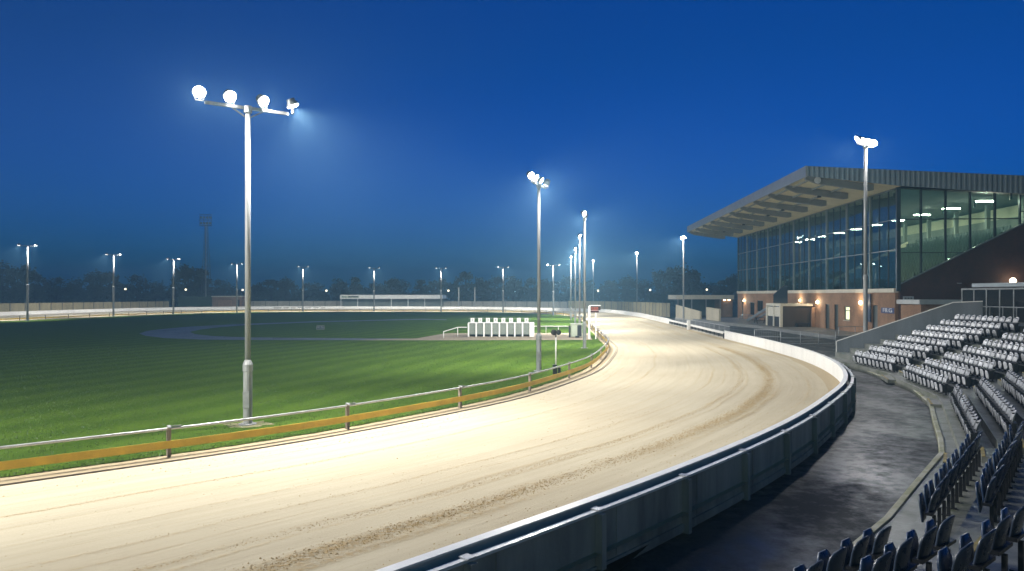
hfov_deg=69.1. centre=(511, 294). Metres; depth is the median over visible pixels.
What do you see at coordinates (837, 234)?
curtain window
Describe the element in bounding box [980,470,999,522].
stadium seat
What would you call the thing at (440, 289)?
floodlight mast
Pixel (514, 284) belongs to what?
broadleaf tree
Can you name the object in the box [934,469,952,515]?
stadium seat
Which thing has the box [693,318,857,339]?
forecourt
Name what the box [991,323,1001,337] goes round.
stadium seat
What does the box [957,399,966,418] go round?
stadium seat
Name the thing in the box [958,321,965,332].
stadium seat
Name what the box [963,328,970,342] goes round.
stadium seat
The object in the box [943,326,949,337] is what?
stadium seat
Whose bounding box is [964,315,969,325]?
stadium seat
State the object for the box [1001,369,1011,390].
stadium seat
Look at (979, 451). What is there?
stadium seat
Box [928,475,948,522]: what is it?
stadium seat
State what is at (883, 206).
curtain window
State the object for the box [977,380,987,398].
stadium seat
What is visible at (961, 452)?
stadium seat
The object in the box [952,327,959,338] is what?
stadium seat
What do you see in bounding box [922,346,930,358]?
stadium seat
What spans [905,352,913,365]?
stadium seat
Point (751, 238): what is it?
curtain window
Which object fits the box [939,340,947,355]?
stadium seat
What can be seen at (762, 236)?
curtain window
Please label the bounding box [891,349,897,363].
stadium seat
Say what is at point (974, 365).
stadium seat
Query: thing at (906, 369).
stadium seat
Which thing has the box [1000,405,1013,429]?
stadium seat
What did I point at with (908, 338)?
stadium seat
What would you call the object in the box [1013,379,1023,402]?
stadium seat
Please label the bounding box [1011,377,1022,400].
stadium seat
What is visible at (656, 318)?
track wall
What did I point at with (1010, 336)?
stadium seat
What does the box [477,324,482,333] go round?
trap door
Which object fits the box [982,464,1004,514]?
stadium seat
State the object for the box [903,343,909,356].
stadium seat
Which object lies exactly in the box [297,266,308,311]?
floodlight mast
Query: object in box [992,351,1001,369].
stadium seat
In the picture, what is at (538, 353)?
access door
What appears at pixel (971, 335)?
stadium seat
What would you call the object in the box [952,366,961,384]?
stadium seat
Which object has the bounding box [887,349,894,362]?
stadium seat
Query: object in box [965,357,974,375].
stadium seat
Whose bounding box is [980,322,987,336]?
stadium seat
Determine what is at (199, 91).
floodlight mast
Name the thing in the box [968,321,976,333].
stadium seat
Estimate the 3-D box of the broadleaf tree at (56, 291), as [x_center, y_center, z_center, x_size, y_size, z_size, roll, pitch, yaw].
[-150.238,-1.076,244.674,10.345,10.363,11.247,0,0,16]
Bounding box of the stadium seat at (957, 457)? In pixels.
[954,445,970,485]
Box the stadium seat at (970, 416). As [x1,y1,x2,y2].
[963,411,975,433]
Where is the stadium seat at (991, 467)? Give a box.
[988,453,1007,500]
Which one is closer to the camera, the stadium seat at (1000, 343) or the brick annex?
the stadium seat at (1000, 343)
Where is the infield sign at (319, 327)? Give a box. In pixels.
[316,325,323,329]
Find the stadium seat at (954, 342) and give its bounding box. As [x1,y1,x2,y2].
[951,334,958,348]
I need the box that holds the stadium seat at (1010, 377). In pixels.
[1005,372,1014,394]
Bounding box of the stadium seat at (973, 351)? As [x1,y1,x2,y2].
[968,347,976,359]
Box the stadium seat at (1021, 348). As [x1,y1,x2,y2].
[1015,345,1023,363]
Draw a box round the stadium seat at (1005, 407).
[997,402,1009,424]
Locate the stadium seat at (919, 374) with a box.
[916,368,923,385]
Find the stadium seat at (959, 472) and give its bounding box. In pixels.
[946,454,964,496]
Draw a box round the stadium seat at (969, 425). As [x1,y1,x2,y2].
[965,414,976,433]
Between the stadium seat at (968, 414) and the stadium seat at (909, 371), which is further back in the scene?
the stadium seat at (909, 371)
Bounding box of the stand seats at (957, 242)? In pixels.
[901,225,1010,280]
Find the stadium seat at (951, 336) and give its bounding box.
[946,334,953,347]
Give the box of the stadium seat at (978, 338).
[974,329,983,343]
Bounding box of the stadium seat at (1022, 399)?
[1021,394,1023,404]
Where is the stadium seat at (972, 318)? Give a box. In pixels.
[968,315,975,326]
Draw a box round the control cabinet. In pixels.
[569,323,582,337]
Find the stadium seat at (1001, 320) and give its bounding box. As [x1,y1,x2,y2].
[997,316,1004,330]
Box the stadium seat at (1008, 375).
[1003,370,1011,392]
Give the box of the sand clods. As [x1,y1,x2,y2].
[3,346,832,570]
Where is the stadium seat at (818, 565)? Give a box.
[793,560,823,570]
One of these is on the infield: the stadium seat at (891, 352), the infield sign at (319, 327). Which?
the infield sign at (319, 327)
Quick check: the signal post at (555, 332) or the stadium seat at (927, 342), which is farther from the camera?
the signal post at (555, 332)
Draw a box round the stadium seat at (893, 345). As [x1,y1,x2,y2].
[889,341,895,354]
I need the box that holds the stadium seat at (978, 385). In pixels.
[974,377,983,395]
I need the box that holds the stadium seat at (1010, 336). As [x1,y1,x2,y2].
[1004,333,1012,349]
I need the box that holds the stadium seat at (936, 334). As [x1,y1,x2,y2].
[931,332,938,343]
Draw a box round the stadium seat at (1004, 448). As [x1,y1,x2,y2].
[1001,435,1017,476]
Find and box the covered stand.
[340,295,445,306]
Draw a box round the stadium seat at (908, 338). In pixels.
[904,336,910,348]
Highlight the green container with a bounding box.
[178,297,211,306]
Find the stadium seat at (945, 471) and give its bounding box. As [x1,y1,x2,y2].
[942,459,960,502]
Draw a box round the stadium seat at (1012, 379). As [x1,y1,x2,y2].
[1007,373,1016,396]
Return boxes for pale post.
[458,287,459,306]
[474,287,475,306]
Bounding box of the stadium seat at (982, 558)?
[959,528,996,570]
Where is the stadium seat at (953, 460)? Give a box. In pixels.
[951,450,967,491]
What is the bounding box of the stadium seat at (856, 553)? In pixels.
[840,535,869,570]
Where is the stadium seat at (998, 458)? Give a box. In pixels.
[995,444,1012,488]
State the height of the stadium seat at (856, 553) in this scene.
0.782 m
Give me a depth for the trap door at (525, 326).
70.70 m
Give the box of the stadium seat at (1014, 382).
[1009,375,1018,398]
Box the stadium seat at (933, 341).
[928,339,935,353]
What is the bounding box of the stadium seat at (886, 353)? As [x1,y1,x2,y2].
[883,348,889,361]
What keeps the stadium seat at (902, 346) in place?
on the terrace steps
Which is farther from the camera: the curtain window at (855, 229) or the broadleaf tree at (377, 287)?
the broadleaf tree at (377, 287)
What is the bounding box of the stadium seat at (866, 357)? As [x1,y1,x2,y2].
[864,352,869,365]
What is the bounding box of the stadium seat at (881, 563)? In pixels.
[859,551,892,570]
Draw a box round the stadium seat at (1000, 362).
[997,352,1007,371]
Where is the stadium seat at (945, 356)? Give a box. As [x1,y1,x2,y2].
[941,351,948,367]
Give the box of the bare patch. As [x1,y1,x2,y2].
[223,420,273,427]
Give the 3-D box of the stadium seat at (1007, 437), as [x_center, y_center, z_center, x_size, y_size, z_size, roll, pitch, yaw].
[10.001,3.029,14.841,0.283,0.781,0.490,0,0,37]
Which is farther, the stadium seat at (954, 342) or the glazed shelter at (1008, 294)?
the glazed shelter at (1008, 294)
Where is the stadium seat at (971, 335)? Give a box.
[968,328,976,342]
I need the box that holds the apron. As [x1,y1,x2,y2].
[671,319,836,356]
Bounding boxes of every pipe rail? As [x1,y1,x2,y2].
[443,327,466,337]
[534,326,570,334]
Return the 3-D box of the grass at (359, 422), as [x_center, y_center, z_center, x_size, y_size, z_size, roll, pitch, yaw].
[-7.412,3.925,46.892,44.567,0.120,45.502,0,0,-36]
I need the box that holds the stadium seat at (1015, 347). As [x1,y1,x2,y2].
[1009,344,1018,361]
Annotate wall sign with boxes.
[881,307,893,313]
[903,296,913,298]
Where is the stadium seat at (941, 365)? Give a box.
[936,362,944,378]
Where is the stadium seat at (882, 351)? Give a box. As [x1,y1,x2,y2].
[878,347,885,356]
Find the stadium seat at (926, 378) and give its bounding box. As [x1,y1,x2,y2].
[923,370,931,388]
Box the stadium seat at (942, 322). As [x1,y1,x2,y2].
[938,319,944,330]
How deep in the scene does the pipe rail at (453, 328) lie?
70.57 m
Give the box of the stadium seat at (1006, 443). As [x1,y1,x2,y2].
[1003,432,1020,471]
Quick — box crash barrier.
[668,319,723,337]
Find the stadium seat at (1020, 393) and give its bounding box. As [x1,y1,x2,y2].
[1018,387,1023,407]
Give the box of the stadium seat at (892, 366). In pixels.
[888,357,895,371]
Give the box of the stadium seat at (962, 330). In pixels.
[958,327,965,340]
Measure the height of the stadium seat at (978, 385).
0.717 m
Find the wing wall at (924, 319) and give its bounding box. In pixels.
[836,301,982,351]
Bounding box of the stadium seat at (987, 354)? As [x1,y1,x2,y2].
[982,349,991,363]
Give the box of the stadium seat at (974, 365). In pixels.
[970,358,978,376]
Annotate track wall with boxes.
[0,306,670,323]
[375,331,855,570]
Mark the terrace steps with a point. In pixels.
(969, 518)
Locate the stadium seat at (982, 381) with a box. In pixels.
[976,378,984,395]
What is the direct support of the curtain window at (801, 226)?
in the grandstand
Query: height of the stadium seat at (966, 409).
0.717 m
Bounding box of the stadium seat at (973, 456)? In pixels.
[961,438,977,476]
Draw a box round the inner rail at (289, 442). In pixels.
[0,312,617,485]
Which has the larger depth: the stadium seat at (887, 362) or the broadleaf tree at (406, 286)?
the broadleaf tree at (406, 286)
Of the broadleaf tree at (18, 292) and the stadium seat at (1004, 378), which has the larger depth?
the broadleaf tree at (18, 292)
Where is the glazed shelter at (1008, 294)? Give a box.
[961,282,1023,322]
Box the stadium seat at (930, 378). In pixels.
[927,372,934,389]
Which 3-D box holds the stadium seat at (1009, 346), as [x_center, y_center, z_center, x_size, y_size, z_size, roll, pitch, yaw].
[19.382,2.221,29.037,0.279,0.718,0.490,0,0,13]
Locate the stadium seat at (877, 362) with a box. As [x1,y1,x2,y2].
[875,355,882,368]
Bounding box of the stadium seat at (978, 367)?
[975,359,984,377]
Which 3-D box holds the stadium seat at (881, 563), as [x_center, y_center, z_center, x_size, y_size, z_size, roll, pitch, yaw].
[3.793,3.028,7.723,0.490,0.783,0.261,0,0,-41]
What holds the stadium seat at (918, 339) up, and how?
on the terrace steps
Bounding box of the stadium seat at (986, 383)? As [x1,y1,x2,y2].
[979,381,988,399]
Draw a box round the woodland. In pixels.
[0,284,737,305]
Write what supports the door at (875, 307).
in the grandstand
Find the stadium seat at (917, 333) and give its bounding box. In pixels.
[914,330,920,342]
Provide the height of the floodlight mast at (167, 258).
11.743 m
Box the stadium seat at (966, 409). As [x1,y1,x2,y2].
[959,403,970,423]
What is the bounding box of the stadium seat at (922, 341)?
[918,338,925,350]
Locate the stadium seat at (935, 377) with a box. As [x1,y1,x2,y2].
[930,373,938,391]
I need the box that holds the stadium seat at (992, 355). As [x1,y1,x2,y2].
[987,350,995,368]
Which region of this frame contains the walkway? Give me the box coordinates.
[620,370,938,570]
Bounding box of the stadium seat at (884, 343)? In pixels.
[881,340,887,348]
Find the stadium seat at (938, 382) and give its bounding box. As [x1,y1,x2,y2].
[934,374,943,393]
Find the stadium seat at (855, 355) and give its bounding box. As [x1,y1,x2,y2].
[853,350,858,363]
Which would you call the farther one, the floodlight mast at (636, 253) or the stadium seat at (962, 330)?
the floodlight mast at (636, 253)
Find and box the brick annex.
[897,299,960,318]
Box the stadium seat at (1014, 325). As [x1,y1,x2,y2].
[1009,317,1018,331]
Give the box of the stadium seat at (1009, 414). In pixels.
[1001,407,1015,431]
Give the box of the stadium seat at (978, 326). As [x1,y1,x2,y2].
[975,322,981,334]
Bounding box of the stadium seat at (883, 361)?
[880,355,885,369]
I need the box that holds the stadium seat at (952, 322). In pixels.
[948,320,955,331]
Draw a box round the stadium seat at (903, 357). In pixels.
[900,351,907,365]
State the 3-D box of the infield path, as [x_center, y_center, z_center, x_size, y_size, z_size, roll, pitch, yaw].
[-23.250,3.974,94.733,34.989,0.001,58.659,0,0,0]
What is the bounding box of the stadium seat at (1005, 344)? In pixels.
[999,342,1007,359]
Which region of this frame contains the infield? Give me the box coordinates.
[0,312,604,476]
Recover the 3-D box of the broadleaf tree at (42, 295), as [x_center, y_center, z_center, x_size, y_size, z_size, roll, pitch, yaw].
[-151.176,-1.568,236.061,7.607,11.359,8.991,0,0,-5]
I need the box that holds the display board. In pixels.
[588,305,600,338]
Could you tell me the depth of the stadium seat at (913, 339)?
38.36 m
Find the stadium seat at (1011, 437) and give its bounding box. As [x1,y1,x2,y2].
[1009,424,1023,462]
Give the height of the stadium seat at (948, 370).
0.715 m
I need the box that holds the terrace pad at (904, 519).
[595,366,958,570]
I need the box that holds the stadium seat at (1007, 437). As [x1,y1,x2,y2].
[1005,428,1021,467]
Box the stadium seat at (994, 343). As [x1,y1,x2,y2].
[989,340,997,357]
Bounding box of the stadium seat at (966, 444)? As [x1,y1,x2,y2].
[964,434,980,471]
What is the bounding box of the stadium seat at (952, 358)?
[948,353,956,365]
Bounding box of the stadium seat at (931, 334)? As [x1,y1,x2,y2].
[927,331,933,343]
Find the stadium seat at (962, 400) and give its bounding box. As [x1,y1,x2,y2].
[956,397,965,415]
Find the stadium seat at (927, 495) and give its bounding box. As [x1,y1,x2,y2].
[923,481,943,528]
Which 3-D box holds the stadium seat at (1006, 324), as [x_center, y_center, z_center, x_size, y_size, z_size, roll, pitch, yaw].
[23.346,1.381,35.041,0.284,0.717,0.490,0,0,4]
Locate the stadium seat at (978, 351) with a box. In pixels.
[973,348,981,358]
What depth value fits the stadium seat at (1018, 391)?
21.30 m
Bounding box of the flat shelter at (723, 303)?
[668,295,733,316]
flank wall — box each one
[676,305,701,320]
[706,307,720,320]
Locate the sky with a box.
[0,0,1023,297]
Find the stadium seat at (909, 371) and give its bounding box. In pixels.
[906,365,913,380]
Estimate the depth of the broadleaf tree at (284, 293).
239.51 m
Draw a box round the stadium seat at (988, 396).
[983,387,994,406]
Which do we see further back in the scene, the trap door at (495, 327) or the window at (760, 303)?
the window at (760, 303)
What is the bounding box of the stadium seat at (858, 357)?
[856,351,862,363]
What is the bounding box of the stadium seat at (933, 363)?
[929,359,936,372]
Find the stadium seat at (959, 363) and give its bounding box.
[957,355,964,367]
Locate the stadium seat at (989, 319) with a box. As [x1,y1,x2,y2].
[985,316,992,327]
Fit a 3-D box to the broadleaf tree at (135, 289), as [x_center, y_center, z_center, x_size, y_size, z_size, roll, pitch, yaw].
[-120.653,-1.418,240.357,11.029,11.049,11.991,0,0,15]
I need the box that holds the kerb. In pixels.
[852,371,945,546]
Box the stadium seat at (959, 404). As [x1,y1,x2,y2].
[954,395,965,414]
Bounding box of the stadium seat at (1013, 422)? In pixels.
[1004,410,1017,436]
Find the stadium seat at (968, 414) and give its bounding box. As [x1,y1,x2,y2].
[962,408,972,429]
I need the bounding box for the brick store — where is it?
[211,296,244,306]
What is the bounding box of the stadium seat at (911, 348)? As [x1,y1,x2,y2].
[907,344,914,357]
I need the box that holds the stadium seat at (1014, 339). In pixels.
[1010,334,1017,350]
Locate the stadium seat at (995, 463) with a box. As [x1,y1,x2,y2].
[992,448,1011,494]
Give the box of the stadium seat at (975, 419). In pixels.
[966,416,978,433]
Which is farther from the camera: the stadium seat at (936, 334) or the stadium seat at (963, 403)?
the stadium seat at (936, 334)
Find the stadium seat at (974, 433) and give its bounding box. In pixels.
[969,419,981,444]
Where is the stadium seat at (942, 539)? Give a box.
[925,515,955,551]
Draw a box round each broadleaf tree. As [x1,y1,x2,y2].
[0,260,23,302]
[0,262,38,302]
[26,274,50,302]
[39,276,74,302]
[59,278,89,302]
[78,270,111,301]
[92,271,124,301]
[117,274,158,301]
[140,281,174,301]
[165,277,183,306]
[172,263,210,306]
[192,268,213,296]
[203,279,241,296]
[251,282,269,300]
[256,279,282,300]
[276,277,297,300]
[295,282,329,300]
[327,278,348,300]
[346,277,362,294]
[362,282,388,294]
[378,278,405,294]
[384,277,413,294]
[412,279,430,294]
[429,278,449,300]
[439,282,467,300]
[453,271,476,300]
[469,276,494,300]
[479,276,513,300]
[500,276,527,300]
[521,277,540,300]
[533,278,562,301]
[549,276,582,303]
[573,278,598,300]
[599,280,620,300]
[618,274,641,301]
[631,278,659,302]
[647,265,678,305]
[662,263,704,306]
[686,269,706,294]
[700,282,720,294]
[710,280,728,294]
[720,273,737,304]
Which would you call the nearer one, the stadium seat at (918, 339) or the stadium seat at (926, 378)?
the stadium seat at (926, 378)
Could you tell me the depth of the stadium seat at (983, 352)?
29.79 m
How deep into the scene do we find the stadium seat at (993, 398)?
21.20 m
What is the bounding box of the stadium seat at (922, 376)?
[919,369,927,386]
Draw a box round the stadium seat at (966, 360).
[961,356,969,367]
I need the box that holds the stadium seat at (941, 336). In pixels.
[936,332,943,343]
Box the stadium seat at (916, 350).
[912,345,919,358]
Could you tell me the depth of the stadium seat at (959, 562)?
7.11 m
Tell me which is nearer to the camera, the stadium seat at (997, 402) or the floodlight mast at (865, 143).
the stadium seat at (997, 402)
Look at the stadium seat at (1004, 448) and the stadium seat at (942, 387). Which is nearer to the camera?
the stadium seat at (1004, 448)
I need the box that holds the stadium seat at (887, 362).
[884,356,891,370]
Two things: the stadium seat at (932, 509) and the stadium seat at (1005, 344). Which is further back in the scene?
the stadium seat at (1005, 344)
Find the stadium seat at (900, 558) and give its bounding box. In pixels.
[883,537,916,570]
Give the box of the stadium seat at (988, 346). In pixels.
[984,340,992,356]
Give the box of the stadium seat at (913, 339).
[909,337,915,349]
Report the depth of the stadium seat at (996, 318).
36.06 m
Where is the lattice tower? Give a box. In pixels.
[199,214,211,296]
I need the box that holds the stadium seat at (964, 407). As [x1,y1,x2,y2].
[958,401,969,420]
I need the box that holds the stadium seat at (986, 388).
[981,383,990,403]
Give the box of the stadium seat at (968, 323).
[964,321,970,331]
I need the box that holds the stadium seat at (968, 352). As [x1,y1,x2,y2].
[964,346,972,362]
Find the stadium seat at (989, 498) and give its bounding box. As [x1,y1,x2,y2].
[975,476,995,528]
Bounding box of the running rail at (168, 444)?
[0,308,608,470]
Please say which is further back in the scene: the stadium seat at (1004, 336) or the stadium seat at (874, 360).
the stadium seat at (874, 360)
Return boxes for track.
[0,309,855,570]
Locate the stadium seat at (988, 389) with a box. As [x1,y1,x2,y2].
[982,385,992,403]
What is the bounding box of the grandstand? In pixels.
[687,166,1023,331]
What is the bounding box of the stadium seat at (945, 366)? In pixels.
[940,363,948,380]
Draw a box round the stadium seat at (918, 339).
[913,337,920,350]
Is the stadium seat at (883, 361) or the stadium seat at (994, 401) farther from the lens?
the stadium seat at (883, 361)
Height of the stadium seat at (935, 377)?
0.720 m
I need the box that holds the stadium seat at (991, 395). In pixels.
[985,388,995,409]
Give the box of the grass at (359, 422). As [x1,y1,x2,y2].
[0,340,601,477]
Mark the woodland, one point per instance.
(293, 292)
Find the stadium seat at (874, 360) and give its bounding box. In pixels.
[871,354,877,367]
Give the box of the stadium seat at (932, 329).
[929,325,935,332]
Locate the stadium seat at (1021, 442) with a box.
[1009,421,1023,458]
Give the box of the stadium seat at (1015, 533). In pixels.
[1000,506,1023,570]
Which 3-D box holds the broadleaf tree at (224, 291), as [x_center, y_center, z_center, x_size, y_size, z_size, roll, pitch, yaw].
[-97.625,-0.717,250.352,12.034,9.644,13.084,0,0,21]
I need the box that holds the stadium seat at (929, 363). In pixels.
[925,358,932,371]
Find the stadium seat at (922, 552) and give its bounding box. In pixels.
[905,526,937,570]
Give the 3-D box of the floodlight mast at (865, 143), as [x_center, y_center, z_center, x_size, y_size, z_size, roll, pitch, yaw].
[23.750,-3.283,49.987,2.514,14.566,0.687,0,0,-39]
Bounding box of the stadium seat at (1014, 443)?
[998,440,1017,482]
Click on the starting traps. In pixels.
(501, 328)
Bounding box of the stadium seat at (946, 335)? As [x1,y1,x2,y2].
[941,333,948,347]
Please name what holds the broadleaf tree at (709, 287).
on the ground at (673, 312)
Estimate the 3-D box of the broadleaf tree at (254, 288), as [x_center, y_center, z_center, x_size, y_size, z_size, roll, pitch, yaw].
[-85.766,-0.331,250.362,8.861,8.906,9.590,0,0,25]
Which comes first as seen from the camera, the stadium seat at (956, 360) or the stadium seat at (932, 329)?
the stadium seat at (956, 360)
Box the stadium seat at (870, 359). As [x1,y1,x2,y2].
[867,353,873,366]
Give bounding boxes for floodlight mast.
[17,243,37,320]
[105,253,121,316]
[166,257,179,313]
[192,85,298,425]
[231,262,242,312]
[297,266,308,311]
[368,267,379,311]
[435,267,446,311]
[497,266,508,312]
[526,171,549,371]
[546,263,559,314]
[569,255,571,319]
[573,247,576,322]
[577,233,580,322]
[581,210,587,347]
[592,260,594,300]
[635,252,638,301]
[681,235,685,319]
[854,136,877,331]
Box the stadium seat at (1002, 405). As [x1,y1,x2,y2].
[994,399,1006,423]
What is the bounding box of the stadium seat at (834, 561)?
[817,547,846,570]
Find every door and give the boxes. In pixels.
[243,392,248,407]
[469,324,474,333]
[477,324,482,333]
[485,324,490,333]
[492,324,498,333]
[500,324,505,333]
[508,324,513,333]
[516,324,521,333]
[523,324,528,333]
[537,352,540,361]
[826,304,828,328]
[835,304,837,329]
[873,305,877,327]
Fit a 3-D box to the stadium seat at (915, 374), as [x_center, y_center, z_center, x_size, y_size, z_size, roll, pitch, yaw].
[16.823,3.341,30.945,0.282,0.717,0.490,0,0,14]
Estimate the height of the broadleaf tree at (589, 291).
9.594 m
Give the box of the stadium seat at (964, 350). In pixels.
[960,345,967,361]
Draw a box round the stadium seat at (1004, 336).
[999,332,1008,348]
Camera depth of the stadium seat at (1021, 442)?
15.57 m
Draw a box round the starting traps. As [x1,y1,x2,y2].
[468,318,533,336]
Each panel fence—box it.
[0,301,168,311]
[251,301,566,307]
[568,301,669,316]
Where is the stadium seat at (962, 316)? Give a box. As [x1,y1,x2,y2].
[957,314,964,325]
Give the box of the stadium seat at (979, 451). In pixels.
[966,431,982,466]
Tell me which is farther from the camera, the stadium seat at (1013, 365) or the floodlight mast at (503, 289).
the floodlight mast at (503, 289)
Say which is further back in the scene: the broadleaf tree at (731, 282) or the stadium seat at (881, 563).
the broadleaf tree at (731, 282)
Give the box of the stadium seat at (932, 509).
[918,488,940,522]
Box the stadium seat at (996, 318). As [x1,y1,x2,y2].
[991,316,998,328]
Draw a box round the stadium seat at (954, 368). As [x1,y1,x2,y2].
[948,365,957,383]
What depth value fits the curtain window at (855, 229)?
72.35 m
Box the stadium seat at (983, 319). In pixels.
[980,315,986,327]
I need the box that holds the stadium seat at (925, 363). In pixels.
[921,357,929,373]
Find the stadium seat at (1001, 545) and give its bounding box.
[981,515,1012,570]
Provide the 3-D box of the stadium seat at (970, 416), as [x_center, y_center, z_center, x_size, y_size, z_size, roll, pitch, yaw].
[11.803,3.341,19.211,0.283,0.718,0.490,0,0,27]
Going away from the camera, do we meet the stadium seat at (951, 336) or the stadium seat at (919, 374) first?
the stadium seat at (919, 374)
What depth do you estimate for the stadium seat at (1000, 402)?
19.79 m
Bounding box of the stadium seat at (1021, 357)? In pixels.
[1020,352,1023,361]
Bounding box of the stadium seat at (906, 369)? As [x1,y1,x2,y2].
[903,363,910,379]
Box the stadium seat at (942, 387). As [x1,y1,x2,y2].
[939,376,947,394]
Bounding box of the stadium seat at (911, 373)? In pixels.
[909,366,916,382]
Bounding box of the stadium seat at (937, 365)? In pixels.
[932,360,939,373]
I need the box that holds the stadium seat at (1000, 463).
[985,458,1005,507]
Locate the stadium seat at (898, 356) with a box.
[896,350,902,364]
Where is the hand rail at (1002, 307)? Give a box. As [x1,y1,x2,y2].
[981,306,1023,316]
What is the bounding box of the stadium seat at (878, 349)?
[874,346,880,357]
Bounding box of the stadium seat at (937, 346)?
[934,340,941,354]
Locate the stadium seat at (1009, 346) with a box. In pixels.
[1004,343,1012,360]
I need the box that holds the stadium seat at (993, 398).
[987,391,998,410]
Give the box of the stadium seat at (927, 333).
[922,331,929,342]
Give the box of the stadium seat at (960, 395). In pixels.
[953,392,962,408]
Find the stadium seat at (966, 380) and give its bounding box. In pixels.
[962,369,971,388]
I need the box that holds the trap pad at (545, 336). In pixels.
[374,333,591,339]
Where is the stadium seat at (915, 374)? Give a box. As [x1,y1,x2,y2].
[912,367,919,383]
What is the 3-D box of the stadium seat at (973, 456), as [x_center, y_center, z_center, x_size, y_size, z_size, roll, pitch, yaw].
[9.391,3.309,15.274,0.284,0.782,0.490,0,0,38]
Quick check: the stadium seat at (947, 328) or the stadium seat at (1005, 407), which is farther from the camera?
the stadium seat at (947, 328)
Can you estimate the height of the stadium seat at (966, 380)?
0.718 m
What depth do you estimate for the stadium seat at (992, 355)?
28.78 m
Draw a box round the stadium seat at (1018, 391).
[1016,382,1023,404]
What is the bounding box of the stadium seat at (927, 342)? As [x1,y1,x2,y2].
[924,338,930,351]
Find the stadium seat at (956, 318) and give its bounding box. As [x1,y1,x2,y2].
[954,314,960,325]
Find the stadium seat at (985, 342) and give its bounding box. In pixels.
[980,339,987,350]
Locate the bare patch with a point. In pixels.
(259, 423)
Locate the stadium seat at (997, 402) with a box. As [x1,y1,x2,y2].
[991,395,1002,417]
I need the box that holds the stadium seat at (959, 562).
[937,542,973,570]
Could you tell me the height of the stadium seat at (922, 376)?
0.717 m
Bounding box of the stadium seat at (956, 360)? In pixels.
[952,354,961,369]
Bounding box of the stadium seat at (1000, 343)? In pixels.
[994,341,1003,357]
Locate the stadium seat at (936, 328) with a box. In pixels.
[933,325,939,337]
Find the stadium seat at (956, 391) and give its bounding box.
[951,387,959,406]
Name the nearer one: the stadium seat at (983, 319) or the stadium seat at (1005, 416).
the stadium seat at (1005, 416)
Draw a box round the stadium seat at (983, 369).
[980,361,989,379]
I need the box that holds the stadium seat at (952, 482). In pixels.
[939,464,958,509]
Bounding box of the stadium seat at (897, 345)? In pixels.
[893,342,900,349]
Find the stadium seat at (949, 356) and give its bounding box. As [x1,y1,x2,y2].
[944,352,952,363]
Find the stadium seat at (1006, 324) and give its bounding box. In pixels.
[1003,317,1011,331]
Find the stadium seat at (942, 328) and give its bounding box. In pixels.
[938,326,944,336]
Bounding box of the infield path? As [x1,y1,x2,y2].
[139,319,446,339]
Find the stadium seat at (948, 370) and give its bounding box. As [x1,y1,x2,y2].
[944,364,952,381]
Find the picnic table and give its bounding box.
[753,317,765,323]
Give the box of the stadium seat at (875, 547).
[862,525,891,559]
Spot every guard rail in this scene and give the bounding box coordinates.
[675,317,729,330]
[754,329,778,341]
[780,331,835,344]
[838,326,862,334]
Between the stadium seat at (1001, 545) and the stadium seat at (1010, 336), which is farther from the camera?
the stadium seat at (1010, 336)
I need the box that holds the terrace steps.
[830,321,1023,570]
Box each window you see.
[738,235,746,290]
[747,232,756,290]
[751,302,753,314]
[757,229,767,290]
[758,300,762,310]
[768,225,780,290]
[780,221,793,289]
[794,216,809,289]
[809,210,827,289]
[827,204,847,288]
[843,306,849,320]
[847,197,870,288]
[870,189,895,288]
[901,189,921,272]
[922,190,946,261]
[947,192,970,252]
[971,192,995,236]
[996,193,1020,229]
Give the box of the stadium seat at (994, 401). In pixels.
[989,393,1000,414]
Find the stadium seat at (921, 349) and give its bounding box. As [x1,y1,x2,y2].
[917,345,925,359]
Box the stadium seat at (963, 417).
[961,406,973,426]
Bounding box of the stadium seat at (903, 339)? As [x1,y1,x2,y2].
[899,335,905,347]
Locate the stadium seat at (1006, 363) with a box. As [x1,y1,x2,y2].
[1003,354,1013,369]
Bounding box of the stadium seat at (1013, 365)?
[1009,355,1019,374]
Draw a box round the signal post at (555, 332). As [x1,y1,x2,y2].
[551,329,560,373]
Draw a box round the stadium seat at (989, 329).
[985,323,994,337]
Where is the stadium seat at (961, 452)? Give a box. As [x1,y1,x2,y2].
[959,442,974,480]
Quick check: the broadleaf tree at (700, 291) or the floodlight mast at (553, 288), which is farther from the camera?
the broadleaf tree at (700, 291)
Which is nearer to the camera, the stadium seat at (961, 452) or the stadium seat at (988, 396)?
the stadium seat at (961, 452)
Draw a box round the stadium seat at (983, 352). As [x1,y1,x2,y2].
[977,349,986,362]
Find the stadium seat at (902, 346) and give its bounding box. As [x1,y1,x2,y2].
[898,342,904,354]
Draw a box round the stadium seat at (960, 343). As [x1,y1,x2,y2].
[957,335,965,349]
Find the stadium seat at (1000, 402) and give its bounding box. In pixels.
[993,397,1004,420]
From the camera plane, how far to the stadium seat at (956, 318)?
39.67 m
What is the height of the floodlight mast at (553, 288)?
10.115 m
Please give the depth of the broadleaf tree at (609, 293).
241.12 m
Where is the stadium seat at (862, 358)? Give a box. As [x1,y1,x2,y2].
[860,352,866,364]
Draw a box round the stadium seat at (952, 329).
[947,327,954,338]
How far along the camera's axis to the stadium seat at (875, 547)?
9.40 m
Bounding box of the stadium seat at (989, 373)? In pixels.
[985,362,994,381]
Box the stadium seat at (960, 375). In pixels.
[957,367,965,386]
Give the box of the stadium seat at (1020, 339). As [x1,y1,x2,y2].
[1015,334,1023,351]
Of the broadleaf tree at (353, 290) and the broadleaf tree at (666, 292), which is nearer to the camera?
the broadleaf tree at (666, 292)
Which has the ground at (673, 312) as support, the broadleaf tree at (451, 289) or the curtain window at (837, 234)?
the broadleaf tree at (451, 289)
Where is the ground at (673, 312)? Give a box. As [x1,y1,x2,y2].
[36,298,737,318]
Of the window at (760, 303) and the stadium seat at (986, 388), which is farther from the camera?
the window at (760, 303)

